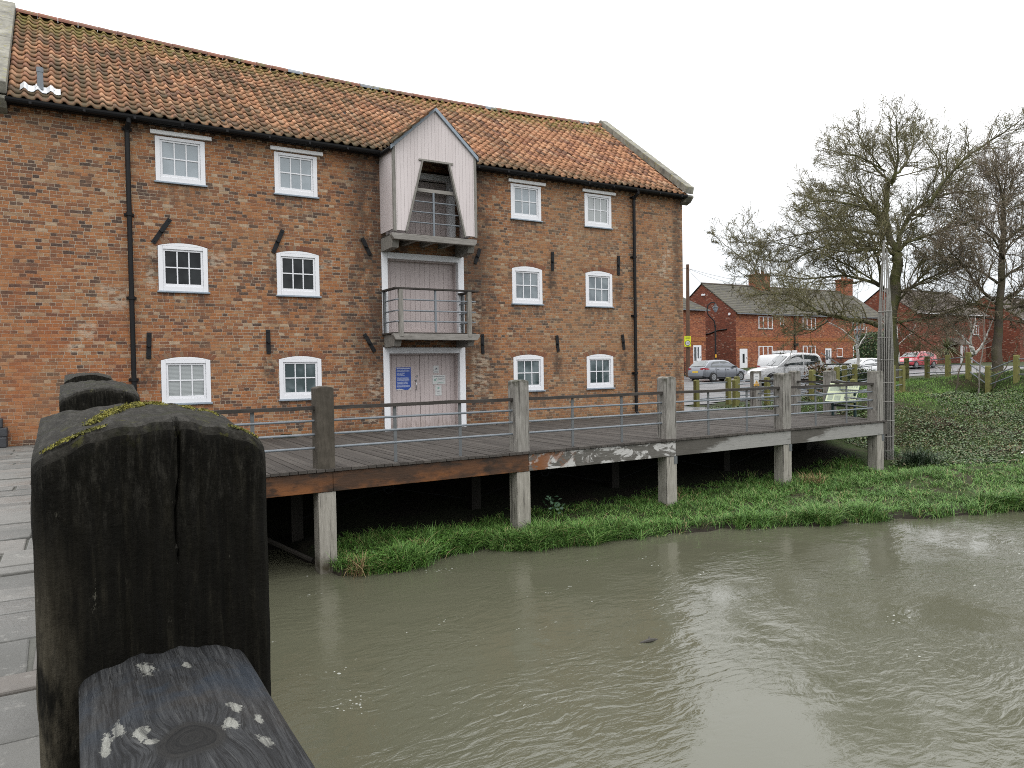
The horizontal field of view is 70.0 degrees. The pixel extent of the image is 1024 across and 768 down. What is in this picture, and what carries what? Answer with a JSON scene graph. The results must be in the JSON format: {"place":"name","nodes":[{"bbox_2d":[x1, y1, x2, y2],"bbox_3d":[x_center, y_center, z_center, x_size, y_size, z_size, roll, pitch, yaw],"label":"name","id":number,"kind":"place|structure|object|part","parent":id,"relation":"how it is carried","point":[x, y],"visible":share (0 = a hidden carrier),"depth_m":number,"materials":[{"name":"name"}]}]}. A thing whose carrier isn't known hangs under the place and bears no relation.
{"place":"outdoors","nodes":[
{"label":"outdoors","id":0,"kind":"place"},
{"bbox_2d":[0,445,39,767],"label":"pavement","id":1,"kind":"structure","parent":0,"point":[19,737],"depth_m":4.40,"materials":[{"name":"grey wood"}]},
{"bbox_2d":[0,418,7,447],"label":"stone step","id":2,"kind":"object","parent":1,"relation":"on","point":[3,437],"visible":1,"depth_m":14.70,"materials":[{"name":"grey stone"}]},
{"bbox_2d":[30,372,314,767],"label":"timber barrier","id":3,"kind":"object","parent":1,"relation":"on","point":[150,557],"visible":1,"depth_m":0.97,"materials":[{"name":"black wood"}]},
{"bbox_2d":[4,0,1023,302],"label":"sky","id":4,"kind":"structure","parent":0,"point":[729,96],"materials":[{"name":"white"}]},
{"bbox_2d":[266,362,1023,575],"bbox_3d":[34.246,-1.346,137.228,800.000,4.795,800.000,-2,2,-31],"label":"ground","id":5,"kind":"structure","parent":0,"point":[395,507],"depth_m":17.63,"materials":[{"name":"green plant"}]},
{"bbox_2d":[0,0,693,446],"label":"brick warehouse","id":6,"kind":"structure","parent":5,"relation":"on","point":[192,228],"depth_m":18.46,"materials":[{"name":"brown brick"}]},
{"bbox_2d":[150,129,211,187],"bbox_3d":[-7.522,-5.114,16.659,1.280,1.160,0.140,-2,2,-31],"label":"window","id":7,"kind":"structure","parent":6,"relation":"in","point":[178,161],"depth_m":16.65,"materials":[{"name":"white paint"}]},
{"bbox_2d":[151,238,213,293],"bbox_3d":[-7.508,-2.705,16.710,1.335,1.261,0.125,-2,2,-31],"label":"window","id":8,"kind":"structure","parent":6,"relation":"in","point":[182,268],"depth_m":16.72,"materials":[{"name":"white paint"}]},
{"bbox_2d":[154,351,216,404],"bbox_3d":[-7.466,-0.137,16.770,1.335,1.222,0.125,-2,2,-31],"label":"window","id":9,"kind":"structure","parent":6,"relation":"in","point":[188,382],"depth_m":16.78,"materials":[{"name":"white paint"}]},
{"bbox_2d":[270,145,322,198],"bbox_3d":[-5.289,-5.182,18.000,1.280,1.160,0.140,-2,2,-31],"label":"window","id":10,"kind":"structure","parent":6,"relation":"in","point":[295,175],"depth_m":18.00,"materials":[{"name":"white paint"}]},
{"bbox_2d":[270,246,323,297],"bbox_3d":[-5.275,-2.773,18.050,1.335,1.260,0.125,-2,2,-31],"label":"window","id":11,"kind":"structure","parent":6,"relation":"in","point":[297,271],"depth_m":18.06,"materials":[{"name":"white paint"}]},
{"bbox_2d":[273,351,325,400],"bbox_3d":[-5.233,-0.204,18.111,1.335,1.220,0.125,-2,2,-31],"label":"window","id":12,"kind":"structure","parent":6,"relation":"in","point":[298,374],"depth_m":18.10,"materials":[{"name":"white paint"}]},
{"bbox_2d":[396,367,410,389],"bbox_3d":[-2.931,-0.142,19.770,0.430,0.614,0.008,-2,2,-31],"label":"notice board","id":13,"kind":"object","parent":6,"relation":"attached to","point":[403,378],"visible":1,"depth_m":19.77,"materials":[{"name":"paper"}]},
{"bbox_2d":[389,355,420,428],"bbox_3d":[-2.914,0.231,19.775,0.945,2.040,0.111,-2,2,-31],"label":"door","id":14,"kind":"structure","parent":6,"relation":"in","point":[413,395],"depth_m":19.83,"materials":[{"name":"white wood"}]},
{"bbox_2d":[386,181,446,236],"bbox_3d":[-2.582,-4.705,19.948,1.950,1.650,0.040,-2,2,-31],"label":"door","id":15,"kind":"structure","parent":6,"relation":"in","point":[414,228],"depth_m":20.09,"materials":[{"name":"grey wood"}]},
{"bbox_2d":[388,261,453,328],"bbox_3d":[-2.520,-2.347,20.018,2.005,1.930,0.040,-2,2,-31],"label":"door","id":16,"kind":"structure","parent":6,"relation":"in","point":[400,274],"depth_m":20.01,"materials":[{"name":"white wood"}]},
{"bbox_2d":[433,366,438,372],"bbox_3d":[-2.104,-0.406,20.264,0.160,0.205,0.008,-2,2,-31],"label":"notice","id":17,"kind":"object","parent":6,"relation":"attached to","point":[435,369],"visible":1,"depth_m":20.26,"materials":[{"name":"paper"}]},
{"bbox_2d":[419,355,454,426],"bbox_3d":[-2.069,0.204,20.324,1.050,2.040,0.040,-2,2,-31],"label":"door","id":18,"kind":"structure","parent":6,"relation":"in","point":[445,363],"depth_m":20.29,"materials":[{"name":"white wood"}]},
{"bbox_2d":[432,375,444,383],"bbox_3d":[-2.028,-0.124,20.313,0.395,0.255,0.008,-2,2,-31],"label":"notice","id":19,"kind":"object","parent":6,"relation":"attached to","point":[438,379],"visible":1,"depth_m":20.30,"materials":[{"name":"paper"}]},
{"bbox_2d":[435,385,441,395],"bbox_3d":[-2.043,0.179,20.309,0.190,0.280,0.008,-2,2,-31],"label":"notice","id":20,"kind":"object","parent":6,"relation":"attached to","point":[438,390],"visible":1,"depth_m":20.31,"materials":[{"name":"paper"}]},
{"bbox_2d":[508,178,545,222],"bbox_3d":[0.432,-5.357,21.435,1.280,1.160,0.140,-2,2,-31],"label":"window","id":21,"kind":"structure","parent":6,"relation":"in","point":[525,199],"depth_m":21.44,"materials":[{"name":"white paint"}]},
{"bbox_2d":[508,262,545,305],"bbox_3d":[0.446,-2.948,21.485,1.335,1.261,0.125,-2,2,-31],"label":"window","id":22,"kind":"structure","parent":6,"relation":"in","point":[526,281],"depth_m":21.50,"materials":[{"name":"white paint"}]},
{"bbox_2d":[509,350,546,391],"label":"window","id":23,"kind":"structure","parent":6,"relation":"in","point":[530,368],"depth_m":21.60,"materials":[{"name":"white paint"}]},
{"bbox_2d":[582,188,615,229],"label":"window","id":24,"kind":"structure","parent":6,"relation":"in","point":[597,208],"depth_m":22.80,"materials":[{"name":"white paint"}]},
{"bbox_2d":[582,267,615,307],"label":"window","id":25,"kind":"structure","parent":6,"relation":"in","point":[598,284],"depth_m":22.85,"materials":[{"name":"white paint"}]},
{"bbox_2d":[583,350,616,389],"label":"window","id":26,"kind":"structure","parent":6,"relation":"in","point":[599,365],"depth_m":22.92,"materials":[{"name":"white paint"}]},
{"bbox_2d":[378,543,411,558],"bbox_3d":[-1.932,2.897,12.654,0.702,0.292,0.660,-2,1,-25],"label":"leafy weed","id":27,"kind":"object","parent":5,"relation":"on","point":[393,549],"visible":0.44,"depth_m":12.57,"materials":[{"name":"green plant"}]},
{"bbox_2d":[347,523,485,572],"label":"grass","id":28,"kind":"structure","parent":5,"relation":"on","point":[444,547],"depth_m":13.10,"materials":[{"name":"green plant"}]},
{"bbox_2d":[409,537,429,547],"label":"dry grass clump","id":29,"kind":"object","parent":5,"relation":"on","point":[420,542],"visible":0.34,"depth_m":13.09,"materials":[{"name":"green plant"}]},
{"bbox_2d":[418,521,451,540],"bbox_3d":[-1.452,2.744,13.451,0.721,0.497,0.651,-2,2,-31],"label":"sedge clump","id":30,"kind":"object","parent":5,"relation":"on","point":[433,533],"visible":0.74,"depth_m":13.43,"materials":[{"name":"green plant"}]},
{"bbox_2d":[543,496,564,521],"bbox_3d":[0.873,2.554,14.952,0.471,0.586,0.338,-1,1,-15],"label":"wild cabbage","id":31,"kind":"object","parent":5,"relation":"on","point":[556,504],"visible":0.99,"depth_m":14.94,"materials":[{"name":"green plant"}]},
{"bbox_2d":[260,408,886,573],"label":"timber deck","id":32,"kind":"structure","parent":5,"relation":"on","point":[294,476],"depth_m":15.68,"materials":[{"name":"grey wood"}]},
{"bbox_2d":[210,371,883,468],"bbox_3d":[2.094,0.580,15.469,18.881,1.450,0.300,-2,2,-31],"label":"deck railing","id":33,"kind":"object","parent":32,"relation":"on","point":[322,407],"visible":0.88,"depth_m":14.23,"materials":[{"name":"wood"}]},
{"bbox_2d":[750,371,866,414],"bbox_3d":[9.547,0.285,23.252,0.718,1.420,5.802,-1,1,-16],"label":"deck railing","id":34,"kind":"object","parent":32,"relation":"on","point":[829,377],"visible":0.69,"depth_m":23.88,"materials":[{"name":"metal"}]},
{"bbox_2d":[754,374,758,385],"bbox_3d":[8.548,-0.143,25.577,0.211,0.440,0.017,-1,1,-11],"label":"warning sign","id":35,"kind":"object","parent":34,"relation":"attached to","point":[756,379],"visible":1,"depth_m":25.57,"materials":[{"name":"plastic"}]},
{"bbox_2d":[825,383,859,416],"bbox_3d":[9.959,0.485,22.032,0.902,1.024,0.484,0,2,41],"label":"information board","id":36,"kind":"object","parent":32,"relation":"on","point":[834,397],"visible":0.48,"depth_m":22.01,"materials":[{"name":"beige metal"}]},
{"bbox_2d":[323,453,1023,576],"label":"river grass","id":37,"kind":"structure","parent":5,"relation":"on","point":[539,535],"depth_m":15.62,"materials":[{"name":"green plant"}]},
{"bbox_2d":[683,297,709,374],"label":"detached house","id":38,"kind":"structure","parent":5,"relation":"on","point":[697,335],"depth_m":61.39,"materials":[{"name":"red brick"}]},
{"bbox_2d":[693,345,700,362],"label":"door","id":39,"kind":"structure","parent":38,"relation":"in","point":[696,348],"depth_m":61.40,"materials":[{"name":"white paint"}]},
{"bbox_2d":[693,377,731,406],"bbox_3d":[7.743,0.359,28.213,2.056,1.203,0.180,-2,2,-35],"label":"path fence","id":40,"kind":"object","parent":5,"relation":"on","point":[697,383],"visible":0.74,"depth_m":28.15,"materials":[{"name":"wood"}]},
{"bbox_2d":[684,264,769,376],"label":"telegraph pole","id":41,"kind":"object","parent":5,"relation":"on","point":[687,318],"visible":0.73,"depth_m":55.90,"materials":[{"name":"brown wood"}]},
{"bbox_2d":[684,336,690,346],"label":"speed sign","id":42,"kind":"object","parent":41,"relation":"attached to","point":[687,341],"visible":1,"depth_m":55.70,"materials":[{"name":"metal"}]},
{"bbox_2d":[690,271,795,367],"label":"terraced house","id":43,"kind":"structure","parent":5,"relation":"on","point":[741,342],"depth_m":66.77,"materials":[{"name":"red brick"}]},
{"bbox_2d":[740,349,747,367],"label":"door","id":44,"kind":"structure","parent":43,"relation":"in","point":[743,352],"depth_m":65.49,"materials":[{"name":"white paint"}]},
{"bbox_2d":[758,316,772,328],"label":"window","id":45,"kind":"structure","parent":43,"relation":"in","point":[758,316],"depth_m":66.79,"materials":[{"name":"white paint"}]},
{"bbox_2d":[758,346,772,356],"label":"window","id":46,"kind":"structure","parent":43,"relation":"in","point":[758,346],"depth_m":66.83,"materials":[{"name":"white paint"}]},
{"bbox_2d":[734,364,857,402],"bbox_3d":[12.150,-0.001,30.457,7.190,1.563,0.681,-2,2,-28],"label":"path fence","id":47,"kind":"object","parent":5,"relation":"on","point":[853,374],"visible":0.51,"depth_m":30.98,"materials":[{"name":"wood"}]},
{"bbox_2d":[769,287,845,363],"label":"terraced house","id":48,"kind":"structure","parent":5,"relation":"on","point":[828,333],"depth_m":71.39,"materials":[{"name":"red brick"}]},
{"bbox_2d":[803,318,816,329],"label":"window","id":49,"kind":"structure","parent":48,"relation":"in","point":[814,318],"depth_m":70.27,"materials":[{"name":"white paint"}]},
{"bbox_2d":[825,348,830,363],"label":"door","id":50,"kind":"structure","parent":48,"relation":"in","point":[827,353],"depth_m":71.59,"materials":[{"name":"white paint"}]},
{"bbox_2d":[798,469,826,485],"bbox_3d":[7.357,2.345,18.347,1.272,0.447,1.111,-1,1,2],"label":"dry grass clump","id":51,"kind":"object","parent":5,"relation":"on","point":[810,477],"visible":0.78,"depth_m":18.20,"materials":[{"name":"beige plant"}]},
{"bbox_2d":[802,360,833,393],"bbox_3d":[11.457,-0.174,27.367,1.090,1.428,1.112,-2,2,-31],"label":"shrub","id":52,"kind":"object","parent":5,"relation":"on","point":[819,372],"visible":0.48,"depth_m":27.18,"materials":[{"name":"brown plant"}]},
{"bbox_2d":[732,365,905,410],"bbox_3d":[12.307,0.150,26.496,7.575,1.600,3.597,-1,1,-14],"label":"path fence","id":53,"kind":"object","parent":5,"relation":"on","point":[812,375],"visible":0.38,"depth_m":26.98,"materials":[{"name":"wood"}]},
{"bbox_2d":[811,276,877,361],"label":"terraced house","id":54,"kind":"structure","parent":5,"relation":"on","point":[872,314],"depth_m":75.49,"materials":[{"name":"red brick"}]},
{"bbox_2d":[703,89,1023,380],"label":"bare tree","id":55,"kind":"object","parent":5,"relation":"on","point":[837,228],"visible":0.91,"depth_m":32.40,"materials":[{"name":"brown plant"}]},
{"bbox_2d":[705,387,1023,466],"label":"ivy ground cover","id":56,"kind":"object","parent":5,"relation":"on","point":[967,401],"visible":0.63,"depth_m":23.01,"materials":[{"name":"green plant"}]},
{"bbox_2d":[852,331,883,358],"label":"hedge","id":57,"kind":"object","parent":5,"relation":"on","point":[868,348],"visible":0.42,"depth_m":61.50,"materials":[{"name":"green plant"}]},
{"bbox_2d":[741,368,1023,457],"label":"bank grass","id":58,"kind":"structure","parent":5,"relation":"on","point":[918,380],"depth_m":26.73,"materials":[{"name":"green plant"}]},
{"bbox_2d":[877,240,894,459],"bbox_3d":[10.826,-0.952,21.215,0.470,6.416,0.470,-2,2,-31],"label":"wire obelisk","id":59,"kind":"object","parent":5,"relation":"on","point":[885,359],"visible":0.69,"depth_m":21.09,"materials":[{"name":"grey metal"}]},
{"bbox_2d":[801,369,1021,459],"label":"dead stems","id":60,"kind":"object","parent":5,"relation":"on","point":[937,412],"visible":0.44,"depth_m":23.78,"materials":[{"name":"brown plant"}]},
{"bbox_2d":[886,445,957,467],"bbox_3d":[11.311,1.998,20.283,1.964,0.657,2.075,-2,2,-31],"label":"sedge clump","id":61,"kind":"object","parent":5,"relation":"on","point":[919,457],"visible":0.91,"depth_m":20.16,"materials":[{"name":"green plant"}]},
{"bbox_2d":[864,288,986,363],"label":"brick house","id":62,"kind":"structure","parent":5,"relation":"on","point":[872,301],"depth_m":82.45,"materials":[{"name":"red brick"}]},
{"bbox_2d":[842,352,1023,393],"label":"path fence","id":63,"kind":"object","parent":5,"relation":"on","point":[988,369],"visible":0.81,"depth_m":29.98,"materials":[{"name":"wood"}]},
{"bbox_2d":[935,336,962,359],"bbox_3d":[23.767,-1.606,40.000,1.882,2.345,1.803,-2,2,-31],"label":"shrub","id":64,"kind":"object","parent":5,"relation":"on","point":[947,347],"visible":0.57,"depth_m":39.90,"materials":[{"name":"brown plant"}]},
{"bbox_2d":[892,112,1023,372],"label":"bare tree","id":65,"kind":"object","parent":5,"relation":"on","point":[1003,228],"visible":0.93,"depth_m":30.75,"materials":[{"name":"brown plant"}]},
{"bbox_2d":[946,310,974,390],"bbox_3d":[17.801,-1.331,29.013,0.540,3.402,1.181,-2,2,-31],"label":"sapling","id":66,"kind":"object","parent":5,"relation":"on","point":[961,355],"visible":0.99,"depth_m":28.95,"materials":[{"name":"brown plant"}]},
{"bbox_2d":[946,314,992,356],"bbox_3d":[24.968,-2.813,39.885,2.166,2.768,1.655,-1,1,-2],"label":"birch tree","id":67,"kind":"object","parent":5,"relation":"on","point":[973,351],"visible":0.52,"depth_m":39.80,"materials":[{"name":"white plant"}]},
{"bbox_2d":[961,272,999,393],"bbox_3d":[18.536,-1.906,29.103,0.662,4.911,1.526,-2,2,-31],"label":"sapling","id":68,"kind":"object","parent":5,"relation":"on","point":[983,342],"visible":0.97,"depth_m":29.08,"materials":[{"name":"brown plant"}]},
{"bbox_2d":[974,296,1023,361],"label":"brick house","id":69,"kind":"structure","parent":5,"relation":"on","point":[1009,345],"depth_m":87.11,"materials":[{"name":"red brick"}]},
{"bbox_2d":[986,339,1018,389],"bbox_3d":[19.520,-0.805,29.095,1.051,2.104,0.697,0,1,23],"label":"sapling","id":70,"kind":"object","parent":5,"relation":"on","point":[993,387],"visible":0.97,"depth_m":28.95,"materials":[{"name":"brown plant"}]},
{"bbox_2d":[982,438,1022,451],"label":"dry grass clump","id":71,"kind":"object","parent":5,"relation":"on","point":[1009,445],"visible":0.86,"depth_m":21.28,"materials":[{"name":"green plant"}]},
{"bbox_2d":[268,511,1023,767],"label":"river","id":72,"kind":"structure","parent":0,"point":[897,643],"depth_m":8.62,"materials":[{"name":"grey liquid"}]},
{"bbox_2d":[267,537,313,562],"bbox_3d":[-4.294,2.772,12.909,1.884,0.605,0.115,0,1,23],"label":"driftwood pole","id":73,"kind":"object","parent":72,"relation":"on","point":[290,550],"visible":0.57,"depth_m":12.70,"materials":[{"name":"brown wood"}]},
{"bbox_2d":[343,553,375,578],"bbox_3d":[-2.525,2.982,12.085,0.671,0.391,0.985,-1,1,-4],"label":"dry grass clump","id":74,"kind":"object","parent":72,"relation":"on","point":[360,571],"visible":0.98,"depth_m":12.06,"materials":[{"name":"beige plant"}]},
{"bbox_2d":[640,636,657,642],"bbox_3d":[1.685,3.146,8.993,0.259,0.065,0.101,-2,2,-42],"label":"drifting stick","id":75,"kind":"object","parent":72,"relation":"on","point":[649,640],"visible":1,"depth_m":8.95,"materials":[{"name":"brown wood"}]},
{"bbox_2d":[832,363,874,381],"bbox_3d":[16.275,-0.463,35.238,2.760,1.145,1.679,-2,2,-31],"label":"shrub","id":76,"kind":"object","parent":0,"point":[862,375],"visible":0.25,"depth_m":34.80,"materials":[{"name":"green plant"}]},
{"bbox_2d":[684,365,1023,410],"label":"road","id":77,"kind":"structure","parent":0,"point":[688,383],"depth_m":44.11,"materials":[{"name":"grey asphalt"}]},
{"bbox_2d":[706,302,718,359],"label":"street lamp","id":78,"kind":"object","parent":77,"relation":"on","point":[715,308],"visible":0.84,"depth_m":53.94,"materials":[{"name":"black metal"}]},
{"bbox_2d":[688,360,745,381],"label":"hatchback","id":79,"kind":"object","parent":77,"relation":"on","point":[712,370],"visible":0.93,"depth_m":50.29,"materials":[{"name":"silver metal"}]},
{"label":"rear window","id":80,"kind":"part","parent":79,"relation":"part of","materials":[{"name":"white glass"}]},
{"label":"side window","id":81,"kind":"part","parent":79,"relation":"part of","materials":[{"name":"grey glass"}]},
{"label":"side window","id":82,"kind":"part","parent":79,"relation":"part of","materials":[{"name":"grey glass"}]},
{"bbox_2d":[757,351,796,367],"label":"panel van","id":83,"kind":"object","parent":77,"relation":"on","point":[764,360],"visible":0.09,"depth_m":52.17,"materials":[{"name":"white paint"}]},
{"bbox_2d":[744,350,851,386],"bbox_3d":[15.190,-0.886,38.981,5.242,2.153,2.160,-1,1,-3],"label":"pickup truck","id":84,"kind":"object","parent":77,"relation":"on","point":[799,361],"visible":0.31,"depth_m":38.17,"materials":[{"name":"white paint"}]},
{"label":"side window","id":85,"kind":"part","parent":84,"relation":"part of","materials":[{"name":"black glass"}]},
{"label":"side window","id":86,"kind":"part","parent":84,"relation":"part of","materials":[{"name":"black glass"}]},
{"bbox_2d":[822,357,855,363],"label":"iron railing","id":87,"kind":"object","parent":77,"relation":"on","point":[841,359],"visible":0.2,"depth_m":65.84,"materials":[{"name":"black metal"}]},
{"bbox_2d":[825,307,873,366],"bbox_3d":[18.737,-2.544,40.342,2.302,3.367,2.056,-2,2,-31],"label":"birch tree","id":88,"kind":"object","parent":77,"relation":"on","point":[857,352],"visible":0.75,"depth_m":39.92,"materials":[{"name":"white plant"}]},
{"bbox_2d":[844,358,876,371],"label":"estate car","id":89,"kind":"object","parent":77,"relation":"on","point":[867,361],"visible":0.18,"depth_m":54.38,"materials":[{"name":"white paint"}]},
{"bbox_2d":[877,315,919,363],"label":"birch tree","id":90,"kind":"object","parent":77,"relation":"on","point":[902,338],"visible":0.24,"depth_m":41.88,"materials":[{"name":"white plant"}]},
{"bbox_2d":[899,351,936,368],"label":"estate car","id":91,"kind":"object","parent":77,"relation":"on","point":[916,363],"visible":0.61,"depth_m":66.40,"materials":[{"name":"red paint"}]}
]}

